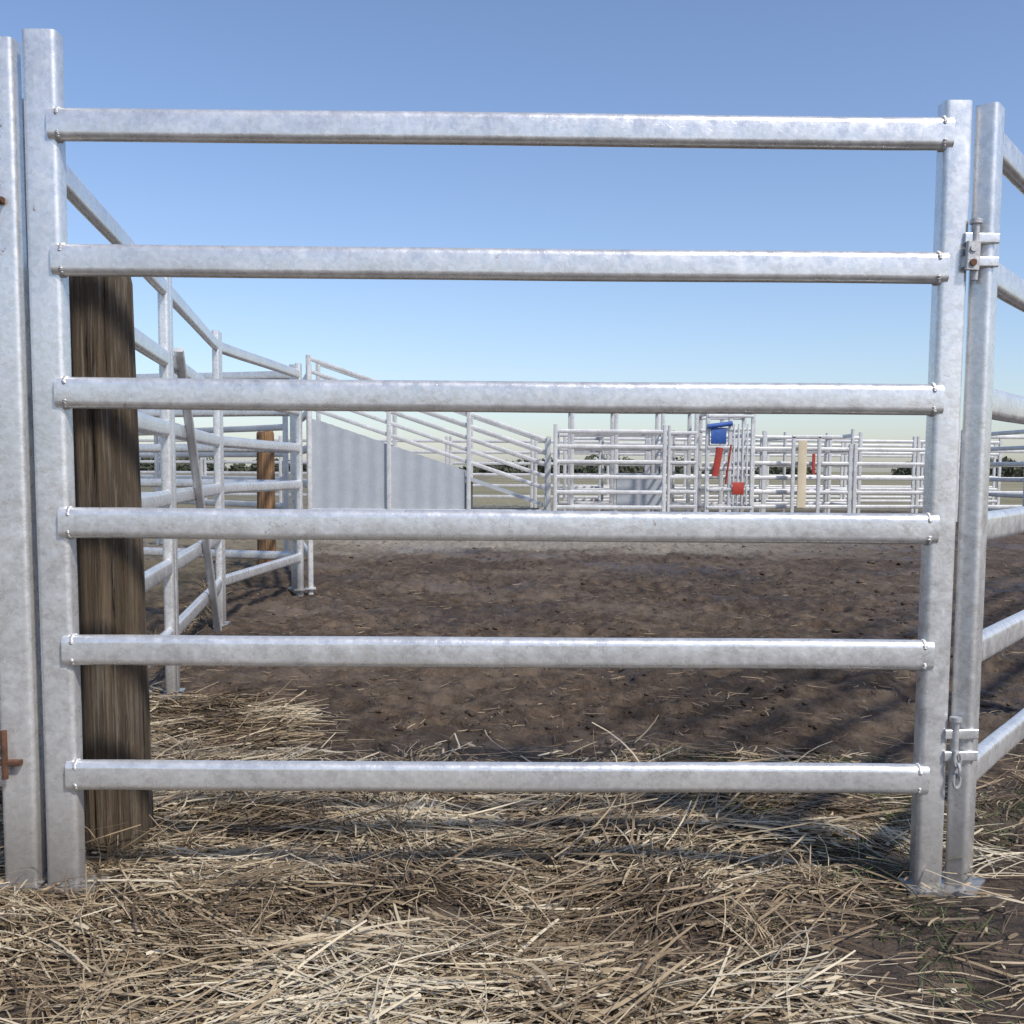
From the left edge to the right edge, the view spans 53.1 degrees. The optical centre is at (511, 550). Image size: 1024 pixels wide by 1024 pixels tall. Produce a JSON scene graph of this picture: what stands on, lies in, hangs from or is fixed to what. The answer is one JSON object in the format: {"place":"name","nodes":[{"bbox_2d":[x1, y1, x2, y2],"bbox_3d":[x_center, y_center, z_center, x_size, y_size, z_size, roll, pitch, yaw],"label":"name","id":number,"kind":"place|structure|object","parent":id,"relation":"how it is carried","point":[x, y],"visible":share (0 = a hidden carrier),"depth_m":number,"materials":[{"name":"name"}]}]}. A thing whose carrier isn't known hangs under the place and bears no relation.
{"place":"outdoors","nodes":[
{"label":"outdoors","id":0,"kind":"place"},
{"bbox_2d":[0,468,1023,1023],"bbox_3d":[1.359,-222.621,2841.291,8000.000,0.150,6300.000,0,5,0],"label":"ground","id":1,"kind":"structure","parent":0,"point":[436,692],"depth_m":4.72,"materials":[{"name":"brown soil"}]},
{"bbox_2d":[0,36,47,891],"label":"fence panel","id":2,"kind":"object","parent":1,"relation":"on","point":[21,777],"visible":0.88,"depth_m":2.27,"materials":[{"name":"metal"}]},
{"bbox_2d":[22,98,182,871],"bbox_3d":[-1.249,-0.171,3.282,0.078,1.810,1.981,0,5,-10],"label":"fence panel","id":3,"kind":"object","parent":1,"relation":"on","point":[87,204],"visible":0.33,"depth_m":3.83,"materials":[{"name":"metal"}]},
{"bbox_2d":[69,276,153,857],"bbox_3d":[-1.005,0.072,2.558,0.188,1.542,0.178,0,5,0],"label":"wooden post","id":4,"kind":"object","parent":1,"relation":"on","point":[115,703],"visible":0.68,"depth_m":2.49,"materials":[{"name":"brown wood"}]},
{"bbox_2d":[139,417,160,544],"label":"fence panel","id":5,"kind":"object","parent":1,"relation":"on","point":[155,456],"visible":0.12,"depth_m":12.97,"materials":[{"name":"silver metal"}]},
{"bbox_2d":[139,439,202,492],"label":"yard panel","id":6,"kind":"object","parent":1,"relation":"on","point":[177,461],"visible":0.09,"depth_m":27.43,"materials":[{"name":"silver metal"}]},
{"bbox_2d":[164,277,227,693],"bbox_3d":[-1.593,-0.324,5.205,0.078,1.810,1.981,0,5,-10],"label":"fence panel","id":7,"kind":"object","parent":1,"relation":"on","point":[191,553],"visible":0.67,"depth_m":5.04,"materials":[{"name":"metal"}]},
{"bbox_2d":[174,348,221,631],"bbox_3d":[-1.519,-0.207,5.000,0.040,1.410,1.239,0,5,-9],"label":"brace bar","id":8,"kind":"object","parent":7,"relation":"attached to","point":[193,457],"visible":0.81,"depth_m":4.88,"materials":[{"name":"silver metal"}]},
{"bbox_2d":[136,364,296,594],"bbox_3d":[-2.656,-0.577,8.332,2.047,1.810,0.078,2,5,15],"label":"fence panel","id":9,"kind":"object","parent":1,"relation":"on","point":[232,554],"visible":0.25,"depth_m":8.18,"materials":[{"name":"metal"}]},
{"bbox_2d":[159,416,288,550],"bbox_3d":[-3.420,-0.868,11.970,2.756,1.810,0.078,4,6,43],"label":"fence panel","id":10,"kind":"object","parent":1,"relation":"on","point":[283,426],"visible":0.21,"depth_m":11.53,"materials":[{"name":"silver metal"}]},
{"bbox_2d":[203,436,281,502],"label":"yard panel","id":11,"kind":"object","parent":1,"relation":"on","point":[206,472],"visible":0.47,"depth_m":27.11,"materials":[{"name":"silver metal"}]},
{"bbox_2d":[220,333,306,623],"bbox_3d":[-1.716,-0.474,7.099,0.078,1.810,1.879,1,5,4],"label":"fence panel","id":12,"kind":"object","parent":1,"relation":"on","point":[250,444],"visible":0.62,"depth_m":7.09,"materials":[{"name":"metal"}]},
{"bbox_2d":[256,431,275,564],"bbox_3d":[-2.377,-0.451,9.896,0.177,1.417,0.182,0,5,0],"label":"wooden post","id":13,"kind":"object","parent":1,"relation":"on","point":[265,468],"visible":0.51,"depth_m":9.82,"materials":[{"name":"brown wood"}]},
{"bbox_2d":[282,436,306,495],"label":"yard panel","id":14,"kind":"object","parent":1,"relation":"on","point":[304,462],"visible":0.03,"depth_m":26.78,"materials":[{"name":"silver metal"}]},
{"bbox_2d":[302,364,315,594],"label":"fence panel","id":15,"kind":"object","parent":1,"relation":"on","point":[308,485],"visible":0.29,"depth_m":8.07,"materials":[{"name":"silver metal"}]},
{"bbox_2d":[375,436,447,463],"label":"yard panel","id":16,"kind":"object","parent":1,"relation":"on","point":[425,440],"visible":0.11,"depth_m":26.33,"materials":[{"name":"silver metal"}]},
{"bbox_2d":[306,355,550,510],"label":"loading ramp","id":17,"kind":"structure","parent":1,"relation":"on","point":[352,470],"depth_m":19.92,"materials":[{"name":"silver metal"}]},
{"bbox_2d":[449,436,533,507],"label":"yard panel","id":18,"kind":"object","parent":1,"relation":"on","point":[531,441],"visible":0.61,"depth_m":26.39,"materials":[{"name":"silver metal"}]},
{"bbox_2d":[22,28,972,896],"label":"cattle gate","id":19,"kind":"structure","parent":1,"relation":"on","point":[52,126],"depth_m":2.24,"materials":[{"name":"metal"}]},
{"bbox_2d":[0,558,1023,1023],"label":"straw","id":20,"kind":"object","parent":1,"relation":"on","point":[344,938],"visible":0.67,"depth_m":2.21,"materials":[{"name":"plant"}]},
{"bbox_2d":[557,433,559,510],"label":"yard panel","id":21,"kind":"object","parent":1,"relation":"on","point":[558,466],"visible":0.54,"depth_m":21.19,"materials":[{"name":"silver metal"}]},
{"bbox_2d":[534,440,618,507],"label":"yard panel","id":22,"kind":"object","parent":1,"relation":"on","point":[536,496],"visible":0.3,"depth_m":26.44,"materials":[{"name":"silver metal"}]},
{"bbox_2d":[140,455,1023,476],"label":"tree line","id":23,"kind":"object","parent":1,"relation":"on","point":[1005,471],"visible":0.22,"depth_m":222.40,"materials":[{"name":"green plant"}]},
{"bbox_2d":[146,540,1023,858],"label":"dirt clods","id":24,"kind":"object","parent":1,"relation":"on","point":[610,742],"visible":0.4,"depth_m":3.82,"materials":[{"name":"brown soil"}]},
{"bbox_2d":[598,437,603,510],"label":"yard panel","id":25,"kind":"object","parent":1,"relation":"on","point":[601,472],"visible":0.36,"depth_m":21.66,"materials":[{"name":"silver metal"}]},
{"bbox_2d":[563,437,647,511],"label":"yard panel","id":26,"kind":"object","parent":1,"relation":"on","point":[565,439],"visible":0.34,"depth_m":23.58,"materials":[{"name":"silver metal"}]},
{"bbox_2d":[559,433,654,511],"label":"yard panel","id":27,"kind":"object","parent":1,"relation":"on","point":[652,457],"visible":0.2,"depth_m":21.46,"materials":[{"name":"silver metal"}]},
{"bbox_2d":[553,424,666,511],"bbox_3d":[1.834,-1.424,19.197,2.127,1.850,0.052,0,5,-3],"label":"yard panel","id":28,"kind":"object","parent":1,"relation":"on","point":[663,447],"visible":0.91,"depth_m":19.17,"materials":[{"name":"silver metal"}]},
{"bbox_2d":[567,413,698,511],"bbox_3d":[2.360,-1.682,20.223,2.475,2.210,0.873,0,5,0],"label":"cattle race","id":29,"kind":"object","parent":1,"relation":"on","point":[637,499],"visible":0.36,"depth_m":19.84,"materials":[{"name":"silver metal"}]},
{"bbox_2d":[606,440,686,498],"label":"yard panel","id":30,"kind":"object","parent":1,"relation":"on","point":[683,496],"visible":0.37,"depth_m":27.87,"materials":[{"name":"silver metal"}]},
{"bbox_2d":[659,425,670,511],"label":"yard panel","id":31,"kind":"object","parent":1,"relation":"on","point":[668,468],"visible":0.35,"depth_m":19.32,"materials":[{"name":"silver metal"}]},
{"bbox_2d":[671,430,674,511],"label":"yard panel","id":32,"kind":"object","parent":1,"relation":"on","point":[673,470],"visible":0.16,"depth_m":21.60,"materials":[{"name":"silver metal"}]},
{"bbox_2d":[647,438,737,511],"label":"yard panel","id":33,"kind":"object","parent":1,"relation":"on","point":[682,439],"visible":0.28,"depth_m":23.82,"materials":[{"name":"silver metal"}]},
{"bbox_2d":[670,430,765,511],"bbox_3d":[4.310,-1.594,21.539,2.085,1.850,0.052,0,5,-6],"label":"yard panel","id":34,"kind":"object","parent":1,"relation":"on","point":[763,438],"visible":0.42,"depth_m":21.55,"materials":[{"name":"silver metal"}]},
{"bbox_2d":[690,443,759,497],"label":"yard panel","id":35,"kind":"object","parent":1,"relation":"on","point":[716,496],"visible":0.12,"depth_m":28.00,"materials":[{"name":"silver metal"}]},
{"bbox_2d":[697,414,755,511],"bbox_3d":[4.195,-1.619,20.061,0.950,2.130,1.013,0,5,0],"label":"cattle crush","id":36,"kind":"object","parent":1,"relation":"on","point":[737,488],"visible":0.9,"depth_m":19.69,"materials":[{"name":"silver paint"}]},
{"bbox_2d":[723,432,750,511],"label":"yard panel","id":37,"kind":"object","parent":1,"relation":"on","point":[724,471],"visible":0.1,"depth_m":21.42,"materials":[{"name":"silver metal"}]},
{"bbox_2d":[758,432,786,512],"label":"yard panel","id":38,"kind":"object","parent":1,"relation":"on","point":[784,468],"visible":0.41,"depth_m":22.44,"materials":[{"name":"silver metal"}]},
{"bbox_2d":[736,438,825,512],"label":"yard panel","id":39,"kind":"object","parent":1,"relation":"on","point":[795,500],"visible":0.26,"depth_m":24.12,"materials":[{"name":"silver metal"}]},
{"bbox_2d":[748,444,852,512],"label":"yard panel","id":40,"kind":"object","parent":1,"relation":"on","point":[849,449],"visible":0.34,"depth_m":20.25,"materials":[{"name":"silver metal"}]},
{"bbox_2d":[766,442,843,498],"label":"yard panel","id":41,"kind":"object","parent":1,"relation":"on","point":[769,444],"visible":0.42,"depth_m":28.18,"materials":[{"name":"silver metal"}]},
{"bbox_2d":[764,431,862,512],"bbox_3d":[6.460,-1.620,22.038,2.184,1.850,0.052,0,5,-5],"label":"yard panel","id":42,"kind":"object","parent":1,"relation":"on","point":[860,437],"visible":0.39,"depth_m":22.03,"materials":[{"name":"silver metal"}]},
{"bbox_2d":[790,435,842,512],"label":"sliding gate","id":43,"kind":"structure","parent":1,"relation":"on","point":[801,477],"depth_m":19.89,"materials":[{"name":"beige metal"}]},
{"bbox_2d":[646,744,1023,1023],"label":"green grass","id":44,"kind":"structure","parent":1,"relation":"on","point":[916,905],"depth_m":2.45,"materials":[{"name":"plant"}]},
{"bbox_2d":[823,429,854,512],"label":"yard panel","id":45,"kind":"object","parent":1,"relation":"on","point":[851,435],"visible":0.35,"depth_m":21.74,"materials":[{"name":"silver metal"}]},
{"bbox_2d":[826,437,915,512],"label":"yard panel","id":46,"kind":"object","parent":1,"relation":"on","point":[912,488],"visible":0.63,"depth_m":24.39,"materials":[{"name":"silver metal"}]},
{"bbox_2d":[843,443,920,504],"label":"yard panel","id":47,"kind":"object","parent":1,"relation":"on","point":[871,445],"visible":0.43,"depth_m":28.39,"materials":[{"name":"silver metal"}]},
{"bbox_2d":[851,444,924,512],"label":"yard panel","id":48,"kind":"object","parent":1,"relation":"on","point":[856,449],"visible":0.55,"depth_m":20.44,"materials":[{"name":"silver metal"}]},
{"bbox_2d":[919,443,996,504],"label":"yard panel","id":49,"kind":"object","parent":1,"relation":"on","point":[922,471],"visible":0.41,"depth_m":28.57,"materials":[{"name":"silver metal"}]},
{"bbox_2d":[914,437,1002,512],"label":"yard panel","id":50,"kind":"object","parent":1,"relation":"on","point":[999,455],"visible":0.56,"depth_m":24.69,"materials":[{"name":"silver metal"}]},
{"bbox_2d":[941,102,1023,898],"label":"fence panel","id":51,"kind":"object","parent":1,"relation":"on","point":[991,280],"visible":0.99,"depth_m":2.29,"materials":[{"name":"metal"}]},
{"bbox_2d":[956,430,1023,521],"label":"yard panel","id":52,"kind":"object","parent":1,"relation":"on","point":[1008,451],"visible":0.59,"depth_m":20.91,"materials":[{"name":"silver metal"}]},
{"bbox_2d":[957,429,1023,521],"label":"yard panel","id":53,"kind":"object","parent":1,"relation":"on","point":[996,479],"visible":0.4,"depth_m":18.73,"materials":[{"name":"silver metal"}]},
{"bbox_2d":[0,0,1023,471],"label":"sky","id":54,"kind":"structure","parent":0,"point":[839,58],"materials":[{"name":"blue"}]}
]}

